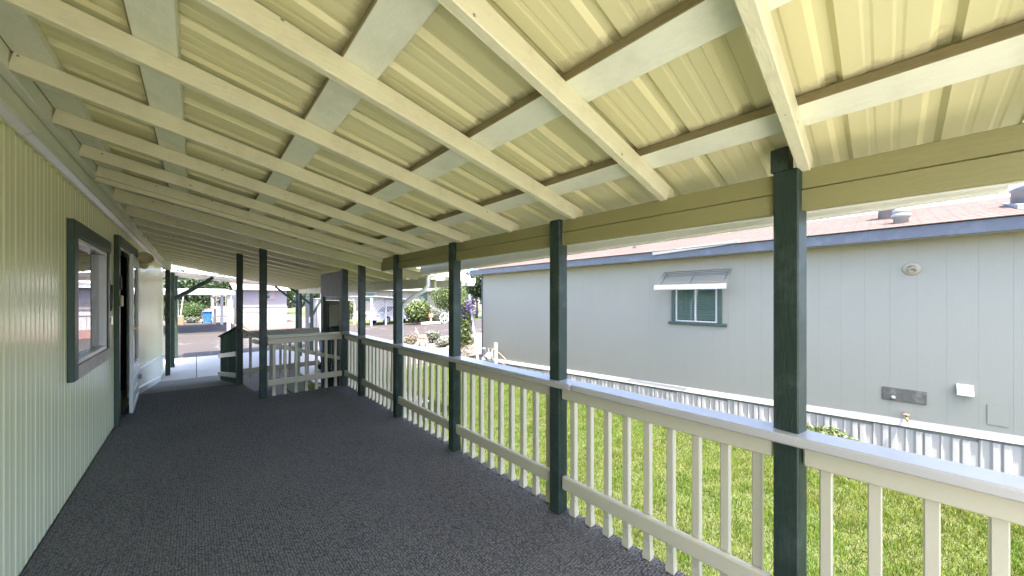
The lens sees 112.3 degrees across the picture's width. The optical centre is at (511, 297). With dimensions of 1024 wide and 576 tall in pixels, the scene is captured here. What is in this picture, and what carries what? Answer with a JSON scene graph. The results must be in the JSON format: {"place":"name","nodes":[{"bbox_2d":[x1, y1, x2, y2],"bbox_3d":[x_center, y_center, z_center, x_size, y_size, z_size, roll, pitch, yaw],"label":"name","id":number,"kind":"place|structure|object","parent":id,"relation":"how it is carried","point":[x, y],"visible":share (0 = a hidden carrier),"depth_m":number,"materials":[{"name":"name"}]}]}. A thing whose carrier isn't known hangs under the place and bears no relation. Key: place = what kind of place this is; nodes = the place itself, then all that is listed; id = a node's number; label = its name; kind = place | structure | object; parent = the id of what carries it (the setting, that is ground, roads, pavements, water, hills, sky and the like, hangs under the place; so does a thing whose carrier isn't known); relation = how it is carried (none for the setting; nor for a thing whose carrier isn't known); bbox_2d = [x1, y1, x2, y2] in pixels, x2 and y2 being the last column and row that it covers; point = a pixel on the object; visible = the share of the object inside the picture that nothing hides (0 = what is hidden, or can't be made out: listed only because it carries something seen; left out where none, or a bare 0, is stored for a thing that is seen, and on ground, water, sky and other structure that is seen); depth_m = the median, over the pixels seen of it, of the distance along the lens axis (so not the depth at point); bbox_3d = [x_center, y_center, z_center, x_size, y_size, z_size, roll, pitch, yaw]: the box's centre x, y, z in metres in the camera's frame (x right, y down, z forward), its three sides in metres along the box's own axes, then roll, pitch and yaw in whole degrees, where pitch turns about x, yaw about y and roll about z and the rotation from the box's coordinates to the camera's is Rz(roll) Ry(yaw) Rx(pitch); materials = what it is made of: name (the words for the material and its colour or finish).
{"place":"outdoors","nodes":[
{"label":"outdoors","id":0,"kind":"place"},
{"bbox_2d":[163,323,235,334],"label":"driveway","id":1,"kind":"structure","parent":0,"point":[196,328],"depth_m":24.25,"materials":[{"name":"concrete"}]},
{"bbox_2d":[178,297,183,324],"bbox_3d":[-26.744,0.874,27.642,0.573,2.551,0.500,0,0,-43],"label":"planter","id":2,"kind":"object","parent":1,"relation":"on","point":[180,320],"visible":0.51,"depth_m":27.58,"materials":[{"name":"ceramic"}]},
{"bbox_2d":[163,288,234,330],"bbox_3d":[-23.800,0.710,21.878,9.100,2.880,8.570,0,0,-43],"label":"carport","id":3,"kind":"object","parent":1,"relation":"on","point":[220,292],"visible":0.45,"depth_m":21.79,"materials":[{"name":"white paint"}]},
{"bbox_2d":[202,311,212,322],"bbox_3d":[-26.023,1.634,29.344,0.660,1.027,0.848,0,0,-43],"label":"wheelie bin","id":4,"kind":"object","parent":1,"relation":"on","point":[207,316],"visible":0.99,"depth_m":29.09,"materials":[{"name":"blue plastic"}]},
{"bbox_2d":[210,295,233,324],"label":"steps","id":5,"kind":"structure","parent":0,"point":[215,312],"depth_m":28.72,"materials":[{"name":"white paint"}]},
{"bbox_2d":[160,348,428,403],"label":"driveway","id":6,"kind":"structure","parent":0,"point":[184,368],"depth_m":10.89,"materials":[{"name":"concrete"}]},
{"bbox_2d":[140,375,235,393],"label":"ramp","id":7,"kind":"structure","parent":6,"relation":"on","point":[189,383],"depth_m":6.84,"materials":[{"name":"grey concrete"}]},
{"bbox_2d":[218,326,235,382],"bbox_3d":[-5.575,1.139,6.742,2.046,1.287,0.065,0,0,43],"label":"ramp guard","id":8,"kind":"object","parent":7,"relation":"on","point":[227,357],"visible":0.76,"depth_m":6.70,"materials":[{"name":"green paint"}]},
{"bbox_2d":[163,270,320,367],"bbox_3d":[-9.804,0.625,12.895,4.534,3.050,2.755,0,0,-43],"label":"carport","id":9,"kind":"object","parent":6,"relation":"on","point":[175,296],"visible":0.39,"depth_m":12.40,"materials":[{"name":"white paint"}]},
{"bbox_2d":[0,0,1023,575],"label":"porch cover","id":10,"kind":"object","parent":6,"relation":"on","point":[364,146],"visible":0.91,"depth_m":1.49,"materials":[{"name":"beige paint"}]},
{"bbox_2d":[241,327,339,381],"bbox_3d":[-3.843,1.018,6.047,1.382,0.961,1.344,0,0,-43],"label":"railing","id":11,"kind":"object","parent":10,"relation":"attached to","point":[250,335],"visible":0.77,"depth_m":6.35,"materials":[{"name":"white wood"}]},
{"bbox_2d":[318,341,320,368],"bbox_3d":[-5.349,1.634,10.298,0.848,1.027,0.660,0,0,-43],"label":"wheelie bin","id":12,"kind":"object","parent":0,"point":[319,365],"visible":0.08,"depth_m":10.26,"materials":[{"name":"blue plastic"}]},
{"bbox_2d":[163,319,481,359],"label":"street","id":13,"kind":"structure","parent":0,"point":[198,345],"depth_m":19.28,"materials":[{"name":"grey asphalt"}]},
{"bbox_2d":[350,296,419,325],"bbox_3d":[-10.510,1.000,28.873,3.000,2.299,5.202,0,0,24],"label":"lattice carport","id":14,"kind":"object","parent":13,"relation":"on","point":[380,298],"visible":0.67,"depth_m":27.28,"materials":[{"name":"white wood"}]},
{"bbox_2d":[366,306,409,323],"bbox_3d":[-10.367,1.425,29.868,1.784,1.450,4.530,0,0,27],"label":"parked car","id":15,"kind":"object","parent":13,"relation":"on","point":[378,316],"visible":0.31,"depth_m":28.16,"materials":[{"name":"white paint"}]},
{"bbox_2d":[421,321,439,324],"bbox_3d":[-6.589,2.040,27.910,1.700,0.220,0.200,0,0,-43],"label":"border stone","id":16,"kind":"object","parent":13,"relation":"on","point":[429,323],"visible":0.96,"depth_m":27.76,"materials":[{"name":"white stone"}]},
{"bbox_2d":[429,307,448,320],"bbox_3d":[-6.560,1.491,30.624,2.387,1.337,1.381,0,0,-43],"label":"shrub","id":17,"kind":"object","parent":13,"relation":"on","point":[437,313],"visible":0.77,"depth_m":30.37,"materials":[{"name":"green plant"}]},
{"bbox_2d":[439,312,448,323],"bbox_3d":[-5.725,1.700,29.113,0.959,0.960,0.120,0,0,-43],"label":"garden wheel","id":18,"kind":"object","parent":13,"relation":"on","point":[444,319],"visible":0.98,"depth_m":29.10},
{"bbox_2d":[427,286,470,315],"bbox_3d":[-5.755,0.045,31.901,4.219,4.220,3.206,0,0,-18],"label":"tree","id":19,"kind":"object","parent":13,"relation":"on","point":[443,303],"visible":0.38,"depth_m":31.20,"materials":[{"name":"green plant"}]},
{"bbox_2d":[163,300,481,394],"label":"ground","id":20,"kind":"structure","parent":0,"point":[253,385],"depth_m":9.93,"materials":[{"name":"concrete"}]},
{"bbox_2d":[0,74,164,575],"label":"mobile home","id":21,"kind":"object","parent":20,"relation":"on","point":[78,373],"visible":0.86,"depth_m":2.33,"materials":[{"name":"yellow metal"}]},
{"bbox_2d":[67,218,110,382],"bbox_3d":[-3.797,0.020,3.087,0.083,1.230,1.515,0,0,-43],"label":"window","id":22,"kind":"structure","parent":21,"relation":"in","point":[88,253],"depth_m":3.05,"materials":[{"name":"green paint"}]},
{"bbox_2d":[110,282,112,322],"bbox_3d":[-4.303,-0.058,3.681,0.028,0.645,0.123,0,0,-43],"label":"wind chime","id":23,"kind":"object","parent":21,"relation":"hanging from","point":[111,296],"visible":0.52,"depth_m":3.67,"materials":[{"name":"green plastic"}]},
{"bbox_2d":[120,295,123,306],"bbox_3d":[-4.596,0.035,4.047,0.024,0.130,0.060,0,0,-43],"label":"doorbell box","id":24,"kind":"object","parent":21,"relation":"attached to","point":[121,300],"visible":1,"depth_m":4.03,"materials":[{"name":"yellow plastic"}]},
{"bbox_2d":[114,234,137,426],"bbox_3d":[-5.202,0.377,4.611,0.108,2.235,1.770,0,0,-43],"label":"door frame","id":25,"kind":"structure","parent":21,"relation":"in","point":[122,247],"depth_m":3.99,"materials":[{"name":"green paint"}]},
{"bbox_2d":[129,254,141,412],"bbox_3d":[-5.249,0.455,4.806,0.078,2.050,1.060,0,0,-45],"label":"storm door","id":26,"kind":"structure","parent":21,"relation":"in","point":[134,376],"depth_m":4.46,"materials":[{"name":"white paint"}]},
{"bbox_2d":[163,301,181,320],"bbox_3d":[-29.686,1.138,29.440,2.691,2.036,1.737,0,0,-43],"label":"shrub","id":27,"kind":"object","parent":20,"relation":"on","point":[164,309],"visible":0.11,"depth_m":29.14,"materials":[{"name":"green plant"}]},
{"bbox_2d":[178,302,208,317],"bbox_3d":[-28.288,1.186,30.431,2.605,1.967,1.895,0,0,-43],"label":"shrub","id":28,"kind":"object","parent":20,"relation":"on","point":[193,309],"visible":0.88,"depth_m":30.17,"materials":[{"name":"green plant"}]},
{"bbox_2d":[184,316,202,322],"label":"shrub","id":29,"kind":"object","parent":20,"relation":"on","point":[192,319],"visible":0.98,"depth_m":29.58,"materials":[{"name":"green plant"}]},
{"bbox_2d":[163,266,226,308],"bbox_3d":[-33.697,-0.586,35.376,6.653,5.496,6.159,0,0,-43],"label":"tree","id":30,"kind":"object","parent":20,"relation":"on","point":[185,283],"visible":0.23,"depth_m":35.09,"materials":[{"name":"green plant"}]},
{"bbox_2d":[207,273,232,305],"bbox_3d":[-33.445,-0.710,41.232,7.042,5.745,6.706,0,0,-43],"label":"tree","id":31,"kind":"object","parent":20,"relation":"on","point":[228,286],"visible":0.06,"depth_m":39.85,"materials":[{"name":"green plant"}]},
{"bbox_2d":[254,389,271,396],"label":"side steps","id":32,"kind":"structure","parent":20,"relation":"on","point":[269,392],"depth_m":6.08,"materials":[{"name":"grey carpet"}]},
{"bbox_2d":[321,271,349,387],"bbox_3d":[-3.311,0.765,6.474,0.212,2.470,1.308,0,0,-43],"label":"doorway","id":33,"kind":"structure","parent":32,"relation":"on","point":[330,310],"depth_m":6.60,"materials":[{"name":"green paint"}]},
{"bbox_2d":[326,301,349,386],"bbox_3d":[-3.304,1.005,6.500,0.890,1.910,0.030,0,0,38],"label":"door","id":34,"kind":"structure","parent":33,"relation":"in","point":[332,307],"depth_m":6.63,"materials":[{"name":"black plastic"}]},
{"bbox_2d":[287,288,294,305],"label":"tree","id":35,"kind":"object","parent":20,"relation":"on","point":[290,293],"visible":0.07,"depth_m":47.08,"materials":[{"name":"green plant"}]},
{"bbox_2d":[243,320,351,330],"bbox_3d":[-18.348,2.150,28.506,6.400,0.060,10.200,0,0,-43],"label":"mulch bed","id":36,"kind":"object","parent":20,"relation":"on","point":[289,324],"visible":0.36,"depth_m":26.53,"materials":[{"name":"soil"}]},
{"bbox_2d":[229,282,289,323],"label":"grey house","id":37,"kind":"structure","parent":36,"relation":"on","point":[277,306],"depth_m":29.59,"materials":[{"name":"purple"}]},
{"bbox_2d":[204,294,481,308],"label":"woods","id":38,"kind":"object","parent":20,"relation":"on","point":[292,304],"depth_m":73.34,"materials":[{"name":"green plant"}]},
{"bbox_2d":[319,333,481,365],"bbox_3d":[-3.064,2.160,15.662,9.300,0.040,6.600,0,0,-43],"label":"garden bed","id":39,"kind":"object","parent":20,"relation":"on","point":[433,346],"visible":0.14,"depth_m":15.17,"materials":[{"name":"soil"}]},
{"bbox_2d":[305,298,338,350],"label":"shed","id":40,"kind":"structure","parent":39,"relation":"on","point":[317,319],"depth_m":13.99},
{"bbox_2d":[403,333,419,344],"bbox_3d":[-4.436,1.835,14.786,0.741,0.646,0.934,0,0,28],"label":"shrub","id":41,"kind":"object","parent":39,"relation":"on","point":[410,340],"visible":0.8,"depth_m":14.67,"materials":[{"name":"beige plant"}]},
{"bbox_2d":[403,298,432,323],"bbox_3d":[-7.629,1.076,28.138,2.573,2.160,1.789,0,0,-43],"label":"shrub","id":42,"kind":"object","parent":39,"relation":"on","point":[415,311],"visible":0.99,"depth_m":27.70,"materials":[{"name":"green plant"}]},
{"bbox_2d":[415,327,425,346],"bbox_3d":[-4.048,1.726,15.242,0.505,0.859,0.176,0,0,-16],"label":"log deer","id":43,"kind":"object","parent":39,"relation":"on","point":[420,337],"visible":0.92,"depth_m":15.19},
{"bbox_2d":[425,330,441,342],"bbox_3d":[-3.753,1.827,16.343,0.818,0.670,0.601,0,0,-43],"label":"shrub","id":44,"kind":"object","parent":39,"relation":"on","point":[432,336],"visible":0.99,"depth_m":16.26,"materials":[{"name":"green plant"}]},
{"bbox_2d":[433,337,448,346],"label":"shrub","id":45,"kind":"object","parent":39,"relation":"on","point":[443,341],"visible":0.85,"depth_m":14.93,"materials":[{"name":"white plant"}]},
{"bbox_2d":[470,184,1023,476],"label":"neighbour house","id":46,"kind":"structure","parent":20,"relation":"on","point":[915,330],"depth_m":5.06,"materials":[{"name":"grey metal"}]},
{"bbox_2d":[668,289,726,326],"bbox_3d":[3.458,0.171,6.457,0.034,0.668,1.020,0,0,-43],"label":"window","id":47,"kind":"structure","parent":46,"relation":"in","point":[695,306],"depth_m":6.45,"materials":[{"name":"glass"}]},
{"bbox_2d":[20,384,686,575],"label":"deck floor","id":48,"kind":"structure","parent":0,"point":[244,480],"depth_m":2.48,"materials":[{"name":"grey carpet"}]},
{"bbox_2d":[267,331,341,395],"bbox_3d":[-3.298,1.035,5.526,1.050,0.926,0.140,0,0,-43],"label":"railing","id":49,"kind":"object","parent":48,"relation":"on","point":[274,340],"visible":1,"depth_m":5.49,"materials":[{"name":"white wood"}]},
{"bbox_2d":[340,331,1023,575],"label":"railing","id":50,"kind":"object","parent":48,"relation":"on","point":[996,497],"visible":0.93,"depth_m":1.80,"materials":[{"name":"white wood"}]},
{"bbox_2d":[287,305,481,324],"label":"lawn","id":51,"kind":"structure","parent":0,"point":[291,311],"depth_m":35.94,"materials":[{"name":"green plant"}]},
{"bbox_2d":[293,292,319,301],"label":"tree","id":52,"kind":"object","parent":51,"relation":"on","point":[316,295],"visible":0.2,"depth_m":45.39,"materials":[{"name":"green plant"}]},
{"bbox_2d":[349,299,357,321],"bbox_3d":[-13.841,1.092,28.857,1.616,2.124,1.431,0,0,-21],"label":"shrub","id":53,"kind":"object","parent":51,"relation":"on","point":[351,310],"visible":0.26,"depth_m":28.84,"materials":[{"name":"green plant"}]},
{"bbox_2d":[320,287,465,319],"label":"beige house","id":54,"kind":"structure","parent":51,"relation":"on","point":[407,293],"depth_m":35.53,"materials":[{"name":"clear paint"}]},
{"bbox_2d":[366,292,376,301],"bbox_3d":[-14.215,-0.100,34.426,1.300,1.000,0.064,0,0,-43],"label":"window","id":55,"kind":"structure","parent":54,"relation":"in","point":[367,293],"depth_m":34.42,"materials":[{"name":"teal glass"}]},
{"bbox_2d":[417,293,427,300],"bbox_3d":[-9.946,-0.100,38.353,1.300,1.000,0.064,0,0,-43],"label":"window","id":56,"kind":"structure","parent":54,"relation":"in","point":[424,296],"depth_m":38.37,"materials":[{"name":"teal glass"}]},
{"bbox_2d":[403,305,434,321],"bbox_3d":[-8.587,1.425,31.775,1.784,1.450,4.530,0,0,12],"label":"parked car","id":57,"kind":"object","parent":51,"relation":"on","point":[404,318],"visible":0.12,"depth_m":30.34,"materials":[{"name":"white paint"}]},
{"bbox_2d":[461,268,481,317],"bbox_3d":[-3.500,-0.924,36.413,5.214,6.172,4.574,0,0,-43],"label":"tree","id":58,"kind":"object","parent":51,"relation":"on","point":[475,290],"visible":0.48,"depth_m":35.31,"materials":[{"name":"green plant"}]},
{"bbox_2d":[171,184,1022,300],"label":"sky","id":59,"kind":"structure","parent":0,"point":[1006,194],"materials":[{"name":"white"}]},
{"bbox_2d":[287,363,1023,575],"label":"lawn","id":60,"kind":"structure","parent":0,"point":[300,387],"depth_m":3.51,"materials":[{"name":"green plant"}]},
{"bbox_2d":[461,294,480,358],"bbox_3d":[-1.571,1.011,11.558,0.803,2.288,0.919,0,0,-43],"label":"clematis","id":61,"kind":"object","parent":60,"relation":"on","point":[468,308],"visible":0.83,"depth_m":11.43,"materials":[{"name":"green plant"}]},
{"bbox_2d":[482,343,507,364],"bbox_3d":[-0.489,1.760,10.430,0.304,0.780,1.335,0,0,-43],"label":"gas meter","id":62,"kind":"object","parent":60,"relation":"on","point":[488,356],"visible":0.95,"depth_m":10.49,"materials":[{"name":"metal"}]},
{"bbox_2d":[807,423,859,440],"bbox_3d":[4.510,1.999,4.933,0.333,0.329,0.750,0,0,-43],"label":"weed","id":63,"kind":"object","parent":60,"relation":"on","point":[832,432],"visible":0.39,"depth_m":4.89,"materials":[{"name":"green plant"}]}
]}

